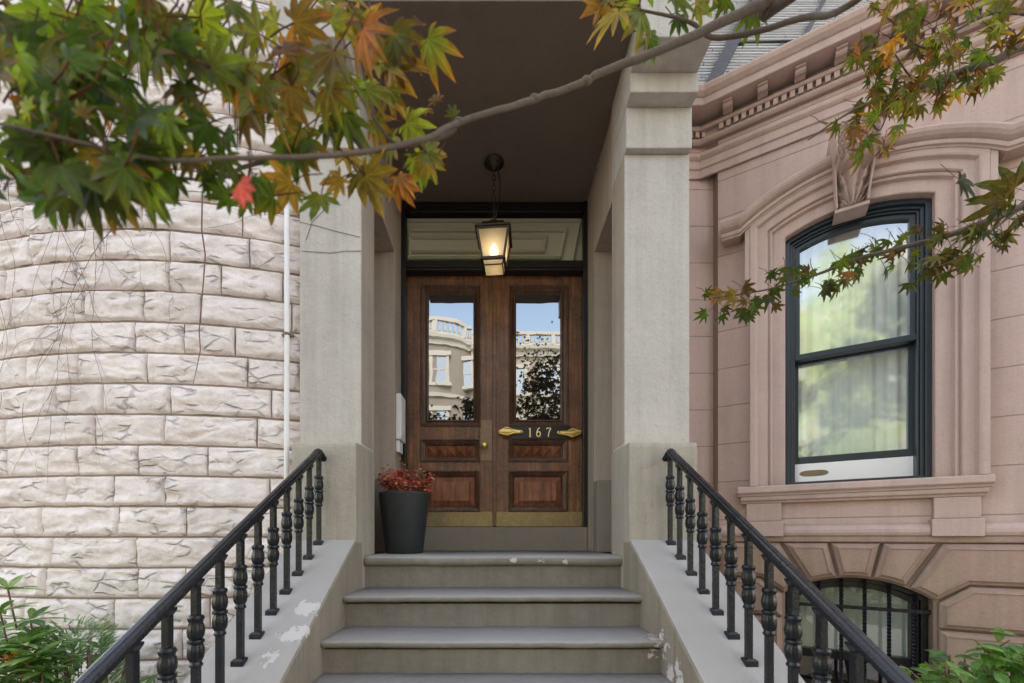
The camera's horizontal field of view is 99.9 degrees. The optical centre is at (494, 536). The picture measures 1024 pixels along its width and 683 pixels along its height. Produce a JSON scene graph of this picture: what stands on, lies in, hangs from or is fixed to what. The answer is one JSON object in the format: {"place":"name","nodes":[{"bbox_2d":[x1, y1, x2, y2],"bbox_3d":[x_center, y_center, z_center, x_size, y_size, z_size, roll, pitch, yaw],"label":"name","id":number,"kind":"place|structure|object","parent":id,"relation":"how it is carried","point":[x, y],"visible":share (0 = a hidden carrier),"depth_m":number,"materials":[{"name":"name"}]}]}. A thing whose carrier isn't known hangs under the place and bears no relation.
{"place":"outdoors","nodes":[
{"label":"outdoors","id":0,"kind":"place"},
{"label":"garden ground","id":1,"kind":"structure","parent":0,"visible":0},
{"bbox_2d":[6,614,145,682],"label":"feathery shrub","id":2,"kind":"object","parent":1,"relation":"on","point":[110,637],"visible":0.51,"depth_m":2.07,"materials":[{"name":"green plant"}]},
{"bbox_2d":[0,575,182,682],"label":"rhododendron shrub","id":3,"kind":"object","parent":1,"relation":"on","point":[19,659],"visible":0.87,"depth_m":1.96,"materials":[{"name":"green plant"}]},
{"bbox_2d":[0,0,299,682],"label":"rounded bay house","id":4,"kind":"structure","parent":1,"relation":"on","point":[185,480],"depth_m":2.62,"materials":[{"name":"stone"}]},
{"bbox_2d":[0,63,296,482],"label":"dried creeper","id":5,"kind":"object","parent":4,"relation":"attached to","point":[95,283],"visible":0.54,"depth_m":2.58,"materials":[{"name":"brown plant"}]},
{"bbox_2d":[193,196,205,382],"bbox_3d":[-1.764,-1.479,2.570,0.078,1.130,0.008,0,0,0],"label":"dead vine","id":6,"kind":"object","parent":4,"relation":"attached to","point":[203,276],"visible":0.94,"depth_m":2.57,"materials":[{"name":"brown plant"}]},
{"bbox_2d":[282,117,293,478],"bbox_3d":[-1.302,-1.005,2.699,0.068,5.190,0.049,0,0,0],"label":"white conduit","id":7,"kind":"object","parent":4,"relation":"attached to","point":[286,335],"visible":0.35,"depth_m":2.68,"materials":[{"name":"metal"}]},
{"bbox_2d":[276,0,712,587],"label":"entrance house","id":8,"kind":"structure","parent":1,"relation":"on","point":[542,386],"depth_m":3.17,"materials":[{"name":"paint"}]},
{"bbox_2d":[301,210,358,252],"bbox_3d":[-1.028,-1.915,2.696,0.383,0.272,0.003,0,0,0],"label":"creeper tendril","id":9,"kind":"object","parent":8,"relation":"attached to","point":[325,228],"visible":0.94,"depth_m":2.69,"materials":[{"name":"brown plant"}]},
{"bbox_2d":[396,393,404,454],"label":"mailbox","id":10,"kind":"structure","parent":8,"relation":"attached to","point":[400,420],"depth_m":3.61,"materials":[{"name":"white paint"}]},
{"bbox_2d":[407,276,495,526],"bbox_3d":[-0.398,-1.232,3.886,0.827,2.280,0.127,0,0,0],"label":"front door","id":11,"kind":"structure","parent":8,"relation":"in","point":[451,320],"depth_m":3.90,"materials":[{"name":"brown wood"}]},
{"bbox_2d":[474,154,511,276],"bbox_3d":[-0.004,-2.543,3.410,0.278,0.864,0.278,0,0,5],"label":"hanging lantern","id":12,"kind":"object","parent":8,"relation":"hanging from","point":[494,239],"visible":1,"depth_m":3.33,"materials":[{"name":"brown metal"}]},
{"bbox_2d":[495,276,581,526],"bbox_3d":[0.413,-1.232,3.898,0.809,2.280,0.105,0,0,0],"label":"front door","id":13,"kind":"structure","parent":8,"relation":"in","point":[539,318],"depth_m":3.90,"materials":[{"name":"brown wood"}]},
{"bbox_2d":[184,540,804,682],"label":"entrance steps","id":14,"kind":"structure","parent":1,"relation":"on","point":[502,616],"depth_m":2.15,"materials":[{"name":"paint"}]},
{"bbox_2d":[74,448,326,682],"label":"iron railing","id":15,"kind":"object","parent":14,"relation":"on","point":[128,644],"visible":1,"depth_m":1.69,"materials":[{"name":"black metal"}]},
{"bbox_2d":[378,491,429,553],"bbox_3d":[-0.655,-0.100,3.130,0.372,0.436,0.372,0,0,0],"label":"tall planter","id":16,"kind":"object","parent":14,"relation":"on","point":[404,514],"visible":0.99,"depth_m":3.00,"materials":[{"name":"plastic"}]},
{"bbox_2d":[375,459,436,493],"bbox_3d":[-0.659,-0.425,3.126,0.442,0.291,0.398,0,0,-20],"label":"red potted plant","id":17,"kind":"object","parent":16,"relation":"on","point":[399,482],"visible":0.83,"depth_m":3.08,"materials":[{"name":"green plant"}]},
{"bbox_2d":[662,448,914,682],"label":"iron railing","id":18,"kind":"object","parent":14,"relation":"on","point":[860,644],"visible":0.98,"depth_m":1.69,"materials":[{"name":"black metal"}]},
{"bbox_2d":[596,0,1023,682],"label":"brownstone house","id":19,"kind":"structure","parent":1,"relation":"on","point":[870,426],"depth_m":2.90,"materials":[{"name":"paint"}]},
{"bbox_2d":[785,577,927,682],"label":"basement window","id":20,"kind":"structure","parent":19,"relation":"in","point":[901,625],"depth_m":2.98,"materials":[{"name":"black paint"}]},
{"bbox_2d":[785,578,930,682],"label":"window grille","id":21,"kind":"object","parent":19,"relation":"attached to","point":[889,609],"depth_m":2.83,"materials":[{"name":"black metal"}]},
{"bbox_2d":[785,198,931,484],"bbox_3d":[2.462,-1.310,2.971,0.762,1.881,0.196,0,0,31],"label":"window","id":22,"kind":"structure","parent":19,"relation":"in","point":[858,363],"depth_m":2.99,"materials":[{"name":"glass"}]},
{"bbox_2d":[899,625,1023,682],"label":"broadleaf shrub","id":23,"kind":"object","parent":1,"relation":"on","point":[995,663],"visible":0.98,"depth_m":1.59,"materials":[{"name":"green plant"}]},
{"label":"ground","id":24,"kind":"structure","parent":0,"visible":0},
{"bbox_2d":[0,0,1023,325],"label":"maple tree","id":25,"kind":"object","parent":24,"relation":"on","point":[64,74],"visible":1,"depth_m":0.48,"materials":[{"name":"green plant"}]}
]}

